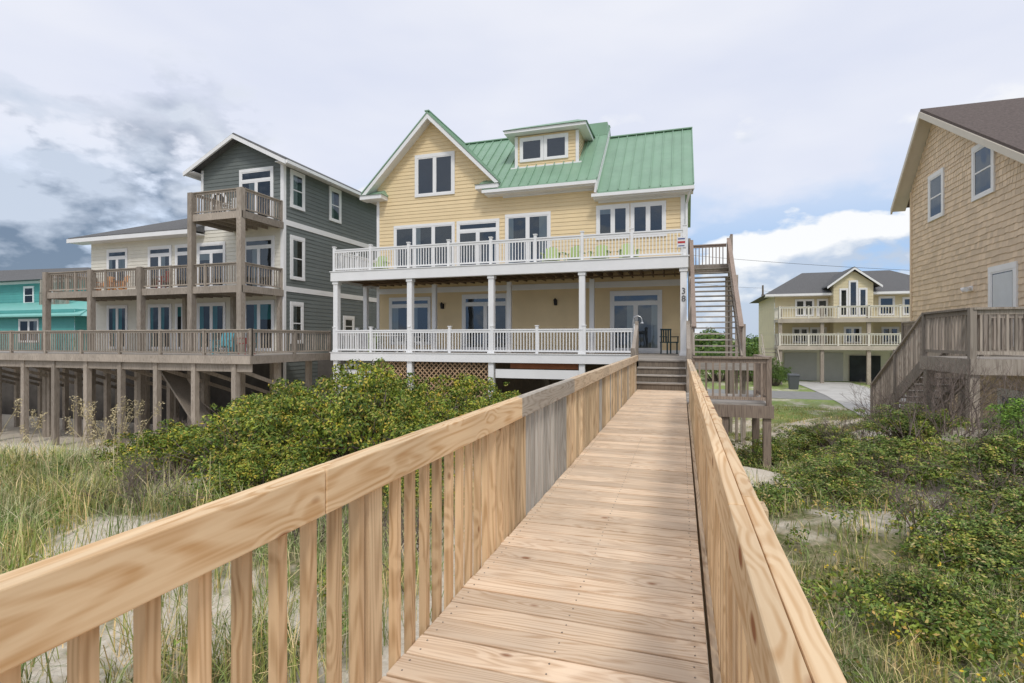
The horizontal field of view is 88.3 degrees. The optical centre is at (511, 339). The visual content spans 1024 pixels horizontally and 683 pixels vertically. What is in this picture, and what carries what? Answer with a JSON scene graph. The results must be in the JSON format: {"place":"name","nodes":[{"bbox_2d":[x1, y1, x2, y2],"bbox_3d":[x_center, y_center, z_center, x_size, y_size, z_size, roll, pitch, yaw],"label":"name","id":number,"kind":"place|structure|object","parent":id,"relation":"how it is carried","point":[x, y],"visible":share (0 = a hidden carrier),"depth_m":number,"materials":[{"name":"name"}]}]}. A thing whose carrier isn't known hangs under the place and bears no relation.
{"place":"outdoors","nodes":[
{"label":"outdoors","id":0,"kind":"place"},
{"bbox_2d":[273,463,382,545],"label":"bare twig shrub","id":1,"kind":"object","parent":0,"point":[295,537],"visible":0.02,"depth_m":5.91,"materials":[{"name":"brown plant"}]},
{"bbox_2d":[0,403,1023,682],"bbox_3d":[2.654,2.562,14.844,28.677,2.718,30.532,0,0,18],"label":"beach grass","id":2,"kind":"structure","parent":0,"point":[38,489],"depth_m":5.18,"materials":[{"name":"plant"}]},
{"bbox_2d":[0,341,1023,682],"bbox_3d":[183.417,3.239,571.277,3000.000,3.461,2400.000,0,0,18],"label":"ground","id":3,"kind":"structure","parent":0,"point":[12,435],"depth_m":5.46,"materials":[{"name":"sand"}]},
{"bbox_2d":[0,280,86,350],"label":"siding","id":4,"kind":"object","parent":3,"relation":"on","point":[12,293],"visible":0.23,"depth_m":35.94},
{"bbox_2d":[18,286,52,341],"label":"window trim","id":5,"kind":"structure","parent":4,"relation":"attached to","point":[29,319],"depth_m":35.85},
{"bbox_2d":[20,288,33,339],"bbox_3d":[-34.919,-1.980,38.812,9.171,4.100,1.607,0,0,49],"label":"window interior","id":6,"kind":"object","parent":5,"relation":"in","point":[23,324],"depth_m":35.88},
{"bbox_2d":[0,301,86,320],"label":"light roof","id":7,"kind":"structure","parent":4,"relation":"attached to","point":[37,306],"depth_m":37.33,"materials":[{"name":"teal metal"}]},
{"bbox_2d":[0,267,90,285],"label":"dark roof","id":8,"kind":"structure","parent":4,"relation":"on","point":[20,275],"depth_m":43.72,"materials":[{"name":"concrete"}]},
{"bbox_2d":[39,280,68,327],"bbox_3d":[-33.994,-0.550,39.692,3.400,7.900,1.000,0,0,18],"label":"railing","id":9,"kind":"object","parent":4,"relation":"attached to","point":[54,300],"visible":0.22,"depth_m":39.68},
{"bbox_2d":[0,396,164,494],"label":"sea oats","id":10,"kind":"object","parent":3,"relation":"on","point":[98,428],"visible":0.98,"depth_m":8.12,"materials":[{"name":"plant"}]},
{"bbox_2d":[76,450,190,513],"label":"bare twig shrub","id":11,"kind":"object","parent":3,"relation":"on","point":[130,472],"visible":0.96,"depth_m":6.79,"materials":[{"name":"beige plant"}]},
{"bbox_2d":[87,419,233,483],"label":"wax myrtle bush","id":12,"kind":"object","parent":3,"relation":"on","point":[161,440],"visible":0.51,"depth_m":8.31,"materials":[{"name":"green plant"}]},
{"bbox_2d":[0,187,330,453],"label":"deck frame","id":13,"kind":"object","parent":3,"relation":"on","point":[181,389],"visible":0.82,"depth_m":22.99,"materials":[{"name":"wood"}]},
{"bbox_2d":[0,351,314,355],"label":"deck boards","id":14,"kind":"object","parent":13,"relation":"on","point":[217,354],"visible":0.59,"depth_m":22.54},
{"bbox_2d":[0,187,330,355],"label":"deck railings","id":15,"kind":"object","parent":13,"relation":"on","point":[63,281],"visible":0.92,"depth_m":22.61,"materials":[{"name":"wood"}]},
{"bbox_2d":[210,333,236,353],"bbox_3d":[-11.853,0.145,21.738,0.800,0.924,0.760,0,0,-5],"label":"adirondack chair","id":16,"kind":"object","parent":13,"relation":"on","point":[225,343],"visible":0.57,"depth_m":21.92,"materials":[{"name":"teal paint"}]},
{"bbox_2d":[2,360,345,424],"bbox_3d":[-23.575,2.850,31.253,32.000,4.100,0.100,0,0,18],"label":"underhouse","id":17,"kind":"object","parent":3,"relation":"on","point":[219,397],"depth_m":30.30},
{"bbox_2d":[91,226,308,351],"bbox_3d":[-15.402,-0.975,30.245,12.622,8.750,8.022,0,0,18],"label":"cream siding","id":18,"kind":"object","parent":3,"relation":"on","point":[137,253],"visible":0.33,"depth_m":26.87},
{"bbox_2d":[106,166,354,350],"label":"window trim","id":19,"kind":"structure","parent":18,"relation":"on","point":[292,237],"depth_m":25.65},
{"bbox_2d":[113,304,270,347],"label":"teal curtains","id":20,"kind":"object","parent":19,"relation":"attached to","point":[265,311],"visible":0.66,"depth_m":25.96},
{"bbox_2d":[109,175,333,329],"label":"curtains","id":21,"kind":"object","parent":19,"relation":"attached to","point":[121,263],"visible":0.76,"depth_m":25.23,"materials":[{"name":"fabric"}]},
{"bbox_2d":[109,171,351,347],"bbox_3d":[-14.839,-3.751,26.500,12.463,8.310,4.525,0,0,-8],"label":"window interior","id":22,"kind":"object","parent":19,"relation":"in","point":[265,253],"depth_m":25.63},
{"bbox_2d":[108,169,352,348],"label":"window sash","id":23,"kind":"object","parent":19,"relation":"in","point":[212,268],"depth_m":25.75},
{"bbox_2d":[66,134,376,388],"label":"trim","id":24,"kind":"structure","parent":3,"relation":"on","point":[282,162],"depth_m":25.75,"materials":[{"name":"white paint"}]},
{"bbox_2d":[68,133,360,254],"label":"shingle roof","id":25,"kind":"structure","parent":24,"relation":"on","point":[180,224],"depth_m":26.59,"materials":[{"name":"concrete"}]},
{"bbox_2d":[163,441,312,507],"bbox_3d":[-3.376,1.901,6.917,1.996,1.088,1.893,0,0,18],"label":"wax myrtle bush","id":26,"kind":"object","parent":3,"relation":"on","point":[254,467],"visible":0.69,"depth_m":6.78,"materials":[{"name":"green plant"}]},
{"bbox_2d":[158,394,351,484],"bbox_3d":[-3.899,1.659,8.146,2.605,1.594,2.867,0,0,-33],"label":"wax myrtle bush","id":27,"kind":"object","parent":3,"relation":"on","point":[258,427],"visible":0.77,"depth_m":7.89,"materials":[{"name":"green plant"}]},
{"bbox_2d":[204,378,333,460],"bbox_3d":[-4.531,1.651,10.069,2.617,1.870,2.603,0,0,-17],"label":"wax myrtle bush","id":28,"kind":"object","parent":3,"relation":"on","point":[295,393],"visible":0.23,"depth_m":9.95,"materials":[{"name":"green plant"}]},
{"bbox_2d":[201,141,376,403],"bbox_3d":[-11.650,-2.625,29.303,5.043,13.850,8.522,0,0,18],"label":"gray siding","id":29,"kind":"object","parent":3,"relation":"on","point":[233,160],"visible":0.47,"depth_m":26.63,"materials":[{"name":"wood"}]},
{"bbox_2d":[281,359,452,458],"bbox_3d":[-2.470,1.474,9.501,3.249,2.258,2.979,0,0,18],"label":"wax myrtle bush","id":30,"kind":"object","parent":3,"relation":"on","point":[345,415],"visible":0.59,"depth_m":9.15,"materials":[{"name":"green plant"}]},
{"bbox_2d":[304,357,437,455],"bbox_3d":[-3.037,1.659,11.487,3.124,2.525,3.140,0,0,-19],"label":"wax myrtle bush","id":31,"kind":"object","parent":3,"relation":"on","point":[405,381],"visible":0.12,"depth_m":11.56,"materials":[{"name":"green plant"}]},
{"bbox_2d":[342,501,454,591],"bbox_3d":[-1.225,1.946,5.156,1.416,0.726,1.402,0,0,18],"label":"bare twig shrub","id":32,"kind":"object","parent":3,"relation":"on","point":[402,521],"visible":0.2,"depth_m":5.15,"materials":[{"name":"brown plant"}]},
{"bbox_2d":[345,397,481,477],"bbox_3d":[-1.524,1.706,8.544,2.344,1.594,2.580,0,0,-5],"label":"wax myrtle bush","id":33,"kind":"object","parent":3,"relation":"on","point":[417,415],"visible":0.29,"depth_m":8.28,"materials":[{"name":"green plant"}]},
{"bbox_2d":[74,326,758,355],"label":"distant trees","id":34,"kind":"object","parent":3,"relation":"on","point":[753,342],"visible":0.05,"depth_m":91.93,"materials":[{"name":"green plant"}]},
{"bbox_2d":[382,462,454,527],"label":"wax myrtle bush","id":35,"kind":"object","parent":3,"relation":"on","point":[385,488],"visible":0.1,"depth_m":6.48,"materials":[{"name":"green plant"}]},
{"bbox_2d":[0,321,846,682],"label":"wooden boardwalk","id":36,"kind":"structure","parent":3,"relation":"on","point":[612,525],"depth_m":2.18,"materials":[{"name":"brown wood"}]},
{"bbox_2d":[383,373,512,434],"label":"wax myrtle bush","id":37,"kind":"object","parent":3,"relation":"on","point":[456,399],"visible":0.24,"depth_m":10.72,"materials":[{"name":"green plant"}]},
{"bbox_2d":[421,372,518,405],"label":"wax myrtle bush","id":38,"kind":"object","parent":3,"relation":"on","point":[473,391],"visible":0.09,"depth_m":13.30,"materials":[{"name":"green plant"}]},
{"bbox_2d":[461,395,514,458],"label":"wax myrtle bush","id":39,"kind":"object","parent":3,"relation":"on","point":[482,401],"visible":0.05,"depth_m":9.84,"materials":[{"name":"green plant"}]},
{"bbox_2d":[329,255,689,400],"bbox_3d":[-0.319,0.677,21.512,14.280,7.045,3.430,0,0,18],"label":"porch frame","id":40,"kind":"object","parent":3,"relation":"on","point":[581,358],"visible":0.69,"depth_m":19.97,"materials":[{"name":"wood"}]},
{"bbox_2d":[374,361,487,404],"bbox_3d":[-3.265,1.740,20.906,5.028,1.748,0.026,0,0,18],"label":"lattice","id":41,"kind":"object","parent":40,"relation":"attached to","point":[440,372],"visible":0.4,"depth_m":20.76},
{"bbox_2d":[332,224,686,353],"bbox_3d":[-0.307,-1.657,21.550,14.100,4.455,3.390,0,0,18],"label":"porch railing","id":42,"kind":"object","parent":40,"relation":"on","point":[338,260],"visible":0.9,"depth_m":20.06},
{"bbox_2d":[510,363,578,369],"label":"rust beam","id":43,"kind":"structure","parent":40,"relation":"attached to","point":[541,366],"depth_m":19.71,"materials":[{"name":"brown wood"}]},
{"bbox_2d":[0,410,1023,682],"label":"dune thicket","id":44,"kind":"object","parent":3,"relation":"on","point":[968,644],"visible":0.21,"depth_m":4.55,"materials":[{"name":"green plant"}]},
{"bbox_2d":[391,361,636,393],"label":"piles","id":45,"kind":"object","parent":3,"relation":"on","point":[546,382],"visible":0.02,"depth_m":23.07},
{"bbox_2d":[377,122,680,387],"bbox_3d":[1.535,-3.350,27.287,14.004,13.500,9.100,0,0,18],"label":"siding","id":46,"kind":"object","parent":3,"relation":"on","point":[573,213],"visible":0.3,"depth_m":23.11,"materials":[{"name":"wood"}]},
{"bbox_2d":[359,110,693,227],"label":"metal roof","id":47,"kind":"structure","parent":46,"relation":"on","point":[651,159],"depth_m":23.12,"materials":[{"name":"metal"}]},
{"bbox_2d":[360,113,694,352],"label":"trim","id":48,"kind":"structure","parent":46,"relation":"attached to","point":[512,136],"depth_m":22.98,"materials":[{"name":"white paint"}]},
{"bbox_2d":[503,119,608,137],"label":"dormer roof","id":49,"kind":"structure","parent":48,"relation":"on","point":[601,128],"depth_m":24.73,"materials":[{"name":"green metal"}]},
{"bbox_2d":[389,132,665,351],"bbox_3d":[0.312,-4.310,23.520,12.614,9.620,0.920,0,0,18],"label":"window trim","id":50,"kind":"structure","parent":46,"relation":"attached to","point":[629,206],"depth_m":23.51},
{"bbox_2d":[392,209,656,347],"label":"curtains","id":51,"kind":"object","parent":50,"relation":"attached to","point":[542,226],"visible":0.7,"depth_m":22.77,"materials":[{"name":"fabric"}]},
{"bbox_2d":[392,137,661,347],"bbox_3d":[0.308,-4.302,23.526,12.304,9.296,0.850,0,0,18],"label":"window interior","id":52,"kind":"object","parent":50,"relation":"in","point":[474,314],"depth_m":23.62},
{"bbox_2d":[391,136,662,348],"bbox_3d":[0.306,-4.302,23.520,12.404,9.396,0.881,0,0,18],"label":"window sash","id":53,"kind":"object","parent":50,"relation":"in","point":[508,218],"depth_m":23.38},
{"bbox_2d":[405,361,679,400],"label":"underhouse wall","id":54,"kind":"structure","parent":3,"relation":"on","point":[523,385],"depth_m":25.87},
{"bbox_2d":[688,234,745,444],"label":"exterior staircase","id":55,"kind":"structure","parent":3,"relation":"on","point":[731,296],"depth_m":17.82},
{"bbox_2d":[697,347,748,381],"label":"hedge bush","id":56,"kind":"object","parent":3,"relation":"on","point":[716,376],"visible":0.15,"depth_m":42.88,"materials":[{"name":"green plant"}]},
{"bbox_2d":[752,357,790,385],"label":"hedge bush","id":57,"kind":"object","parent":3,"relation":"on","point":[779,373],"visible":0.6,"depth_m":38.29,"materials":[{"name":"green plant"}]},
{"bbox_2d":[761,334,782,384],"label":"stairs","id":58,"kind":"structure","parent":3,"relation":"on","point":[764,352],"depth_m":41.94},
{"bbox_2d":[732,434,824,468],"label":"dune shrub","id":59,"kind":"object","parent":3,"relation":"on","point":[781,452],"visible":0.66,"depth_m":11.07,"materials":[{"name":"green plant"}]},
{"bbox_2d":[787,373,799,389],"bbox_3d":[19.247,2.870,36.068,0.700,1.060,0.750,0,0,18],"label":"trash bin","id":60,"kind":"object","parent":3,"relation":"on","point":[793,380],"visible":1,"depth_m":35.82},
{"bbox_2d":[771,421,870,451],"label":"dune shrub","id":61,"kind":"object","parent":3,"relation":"on","point":[802,433],"visible":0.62,"depth_m":11.74,"materials":[{"name":"green plant"}]},
{"bbox_2d":[778,306,870,384],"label":"posts","id":62,"kind":"object","parent":3,"relation":"on","point":[868,358],"visible":0.39,"depth_m":40.48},
{"bbox_2d":[759,294,909,365],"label":"siding","id":63,"kind":"object","parent":3,"relation":"on","point":[768,328],"visible":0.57,"depth_m":43.63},
{"bbox_2d":[751,266,909,302],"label":"roof","id":64,"kind":"structure","parent":63,"relation":"on","point":[888,280],"depth_m":43.70,"materials":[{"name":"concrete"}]},
{"bbox_2d":[764,268,909,297],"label":"trim","id":65,"kind":"structure","parent":64,"relation":"attached to","point":[831,294],"depth_m":41.13,"materials":[{"name":"white paint"}]},
{"bbox_2d":[774,317,909,349],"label":"deck frame","id":66,"kind":"object","parent":63,"relation":"attached to","point":[820,320],"visible":0.62,"depth_m":40.06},
{"bbox_2d":[828,271,872,343],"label":"bay","id":67,"kind":"object","parent":63,"relation":"attached to","point":[863,282],"visible":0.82,"depth_m":41.28,"materials":[{"name":"wood"}]},
{"bbox_2d":[792,280,909,342],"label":"window trim","id":68,"kind":"structure","parent":63,"relation":"attached to","point":[858,302],"depth_m":41.35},
{"bbox_2d":[796,282,909,341],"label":"window sash","id":69,"kind":"object","parent":68,"relation":"in","point":[845,315],"depth_m":41.25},
{"bbox_2d":[794,282,909,341],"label":"window interior","id":70,"kind":"object","parent":69,"relation":"in","point":[886,301],"depth_m":41.34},
{"bbox_2d":[775,345,897,380],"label":"garage wall","id":71,"kind":"structure","parent":3,"relation":"on","point":[883,354],"depth_m":42.85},
{"bbox_2d":[784,353,891,380],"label":"garage doors","id":72,"kind":"structure","parent":71,"relation":"in","point":[803,366],"depth_m":43.51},
{"bbox_2d":[850,356,880,381],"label":"dark opening","id":73,"kind":"object","parent":71,"relation":"in","point":[857,368],"visible":0.64,"depth_m":42.40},
{"bbox_2d":[774,304,909,345],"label":"deck railings","id":74,"kind":"object","parent":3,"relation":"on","point":[900,306],"visible":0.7,"depth_m":40.07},
{"bbox_2d":[770,451,923,512],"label":"dune shrub","id":75,"kind":"object","parent":3,"relation":"on","point":[831,475],"visible":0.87,"depth_m":7.37,"materials":[{"name":"green plant"}]},
{"bbox_2d":[805,408,895,458],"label":"bare twig shrub","id":76,"kind":"object","parent":3,"relation":"on","point":[856,431],"visible":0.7,"depth_m":10.34,"materials":[{"name":"brown plant"}]},
{"bbox_2d":[803,434,949,486],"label":"dune shrub","id":77,"kind":"object","parent":3,"relation":"on","point":[883,447],"visible":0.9,"depth_m":8.46,"materials":[{"name":"green plant"}]},
{"bbox_2d":[855,446,935,500],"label":"bare twig shrub","id":78,"kind":"object","parent":3,"relation":"on","point":[902,466],"visible":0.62,"depth_m":7.86,"materials":[{"name":"brown plant"}]},
{"bbox_2d":[841,379,956,433],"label":"bare twig shrub","id":79,"kind":"object","parent":3,"relation":"on","point":[899,395],"visible":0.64,"depth_m":11.00,"materials":[{"name":"brown plant"}]},
{"bbox_2d":[845,403,969,438],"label":"dune shrub","id":80,"kind":"object","parent":3,"relation":"on","point":[902,423],"visible":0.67,"depth_m":9.61,"materials":[{"name":"green plant"}]},
{"bbox_2d":[800,500,1023,681],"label":"yellow wildflowers","id":81,"kind":"object","parent":3,"relation":"on","point":[983,678],"visible":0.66,"depth_m":3.54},
{"bbox_2d":[855,382,1000,456],"bbox_3d":[7.139,1.345,9.022,1.860,1.299,1.950,0,0,-34],"label":"bare twig shrub","id":82,"kind":"object","parent":3,"relation":"on","point":[932,410],"visible":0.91,"depth_m":8.86,"materials":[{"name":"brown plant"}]},
{"bbox_2d":[837,556,1023,665],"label":"dune shrub","id":83,"kind":"object","parent":3,"relation":"on","point":[966,593],"visible":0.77,"depth_m":4.24,"materials":[{"name":"green plant"}]},
{"bbox_2d":[879,472,1010,539],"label":"bare twig shrub","id":84,"kind":"object","parent":3,"relation":"on","point":[941,505],"visible":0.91,"depth_m":5.68,"materials":[{"name":"plant"}]},
{"bbox_2d":[870,350,1023,427],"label":"deck frame","id":85,"kind":"object","parent":3,"relation":"on","point":[1017,365],"visible":0.3,"depth_m":10.44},
{"bbox_2d":[870,307,1023,411],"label":"deck railings","id":86,"kind":"object","parent":85,"relation":"attached to","point":[971,332],"visible":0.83,"depth_m":10.77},
{"bbox_2d":[899,355,1023,413],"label":"deck boards","id":87,"kind":"object","parent":85,"relation":"on","point":[991,357],"visible":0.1,"depth_m":10.83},
{"bbox_2d":[891,368,1004,426],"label":"bare twig shrub","id":88,"kind":"object","parent":3,"relation":"on","point":[945,396],"visible":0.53,"depth_m":9.90,"materials":[{"name":"brown plant"}]},
{"bbox_2d":[882,507,1023,586],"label":"dune shrub","id":89,"kind":"object","parent":3,"relation":"on","point":[1002,546],"visible":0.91,"depth_m":4.98,"materials":[{"name":"green plant"}]},
{"bbox_2d":[893,349,1023,436],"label":"bare twig shrub","id":90,"kind":"object","parent":3,"relation":"on","point":[952,386],"visible":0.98,"depth_m":8.95,"materials":[{"name":"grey plant"}]},
{"bbox_2d":[896,431,1023,500],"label":"dune shrub","id":91,"kind":"object","parent":3,"relation":"on","point":[997,457],"visible":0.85,"depth_m":7.24,"materials":[{"name":"green plant"}]},
{"bbox_2d":[911,124,1023,422],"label":"shingle siding","id":92,"kind":"object","parent":3,"relation":"on","point":[956,166],"visible":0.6,"depth_m":17.38,"materials":[{"name":"wood"}]},
{"bbox_2d":[910,192,912,320],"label":"corner boards","id":93,"kind":"object","parent":92,"relation":"attached to","point":[911,255],"visible":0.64,"depth_m":21.11,"materials":[{"name":"beige"}]},
{"bbox_2d":[928,144,1023,410],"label":"window trim","id":94,"kind":"structure","parent":92,"relation":"attached to","point":[1014,265],"depth_m":15.67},
{"bbox_2d":[930,146,1021,411],"bbox_3d":[14.619,-1.753,16.869,0.031,8.282,5.580,0,0,18],"label":"window sash","id":95,"kind":"object","parent":94,"relation":"in","point":[975,195],"depth_m":16.15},
{"bbox_2d":[931,147,1018,414],"bbox_3d":[14.625,-1.753,16.867,0.001,8.182,5.480,0,0,18],"label":"window interior","id":96,"kind":"object","parent":95,"relation":"in","point":[983,161],"depth_m":16.30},
{"bbox_2d":[993,271,1011,306],"bbox_3d":[14.053,-0.900,15.128,0.006,2.000,0.960,0,0,18],"label":"door","id":97,"kind":"structure","parent":92,"relation":"in","point":[1002,289],"depth_m":15.11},
{"bbox_2d":[912,479,1023,559],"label":"dune shrub","id":98,"kind":"object","parent":3,"relation":"on","point":[985,502],"visible":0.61,"depth_m":5.92,"materials":[{"name":"green plant"}]},
{"bbox_2d":[913,186,1023,414],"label":"house wall","id":99,"kind":"structure","parent":3,"relation":"on","point":[966,252],"depth_m":17.33,"materials":[{"name":"beige"}]},
{"bbox_2d":[907,97,1023,207],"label":"roof","id":100,"kind":"structure","parent":99,"relation":"on","point":[1001,122],"depth_m":16.92,"materials":[{"name":"brown"}]},
{"bbox_2d":[890,112,1023,214],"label":"trim","id":101,"kind":"structure","parent":100,"relation":"attached to","point":[921,131],"depth_m":19.86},
{"bbox_2d":[954,457,1023,515],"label":"bare twig shrub","id":102,"kind":"object","parent":3,"relation":"on","point":[981,485],"visible":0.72,"depth_m":6.56,"materials":[{"name":"brown plant"}]},
{"bbox_2d":[957,402,1023,464],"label":"bare twig shrub","id":103,"kind":"object","parent":3,"relation":"on","point":[980,427],"visible":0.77,"depth_m":7.62,"materials":[{"name":"brown plant"}]},
{"bbox_2d":[977,397,1023,450],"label":"green shrub","id":104,"kind":"object","parent":3,"relation":"on","point":[1007,417],"visible":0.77,"depth_m":8.09,"materials":[{"name":"green plant"}]},
{"bbox_2d":[977,369,1023,413],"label":"bare twig shrub","id":105,"kind":"object","parent":3,"relation":"on","point":[1016,386],"visible":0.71,"depth_m":8.68,"materials":[{"name":"brown plant"}]},
{"bbox_2d":[0,0,1023,340],"label":"sky","id":106,"kind":"structure","parent":0,"point":[802,115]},
{"bbox_2d":[363,268,678,355],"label":"porch floor","id":107,"kind":"structure","parent":0,"point":[654,354],"depth_m":21.23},
{"bbox_2d":[347,269,679,286],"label":"joists","id":108,"kind":"object","parent":107,"relation":"on","point":[464,280],"visible":0.51,"depth_m":22.02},
{"bbox_2d":[540,247,561,260],"bbox_3d":[1.553,-3.265,20.905,0.800,0.924,0.760,0,0,9],"label":"adirondack chair","id":109,"kind":"object","parent":107,"relation":"on","point":[552,254],"visible":0.35,"depth_m":21.15,"materials":[{"name":"paint"}]},
{"bbox_2d":[561,245,585,259],"bbox_3d":[2.429,-3.265,20.624,0.800,0.924,0.760,0,0,24],"label":"adirondack chair","id":110,"kind":"object","parent":107,"relation":"on","point":[574,253],"visible":0.27,"depth_m":20.86,"materials":[{"name":"paint"}]},
{"bbox_2d":[588,245,610,258],"bbox_3d":[3.404,-3.265,20.417,0.800,0.924,0.760,0,0,18],"label":"adirondack chair","id":111,"kind":"object","parent":107,"relation":"on","point":[597,250],"visible":0.33,"depth_m":20.65,"materials":[{"name":"paint"}]},
{"bbox_2d":[617,243,638,257],"bbox_3d":[4.436,-3.265,20.084,0.800,0.924,0.760,0,0,6],"label":"adirondack chair","id":112,"kind":"object","parent":107,"relation":"on","point":[620,251],"visible":0.34,"depth_m":20.30,"materials":[{"name":"paint"}]},
{"bbox_2d":[660,329,678,353],"bbox_3d":[5.961,0.070,20.037,0.540,0.960,0.480,0,0,-17],"label":"patio chair","id":113,"kind":"object","parent":107,"relation":"on","point":[666,336],"visible":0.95,"depth_m":20.17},
{"bbox_2d":[707,389,905,400],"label":"road","id":114,"kind":"structure","parent":0,"point":[796,395],"depth_m":31.89,"materials":[{"name":"concrete"}]},
{"bbox_2d":[799,381,899,416],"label":"driveway","id":115,"kind":"structure","parent":0,"point":[834,390],"depth_m":34.16,"materials":[{"name":"concrete"}]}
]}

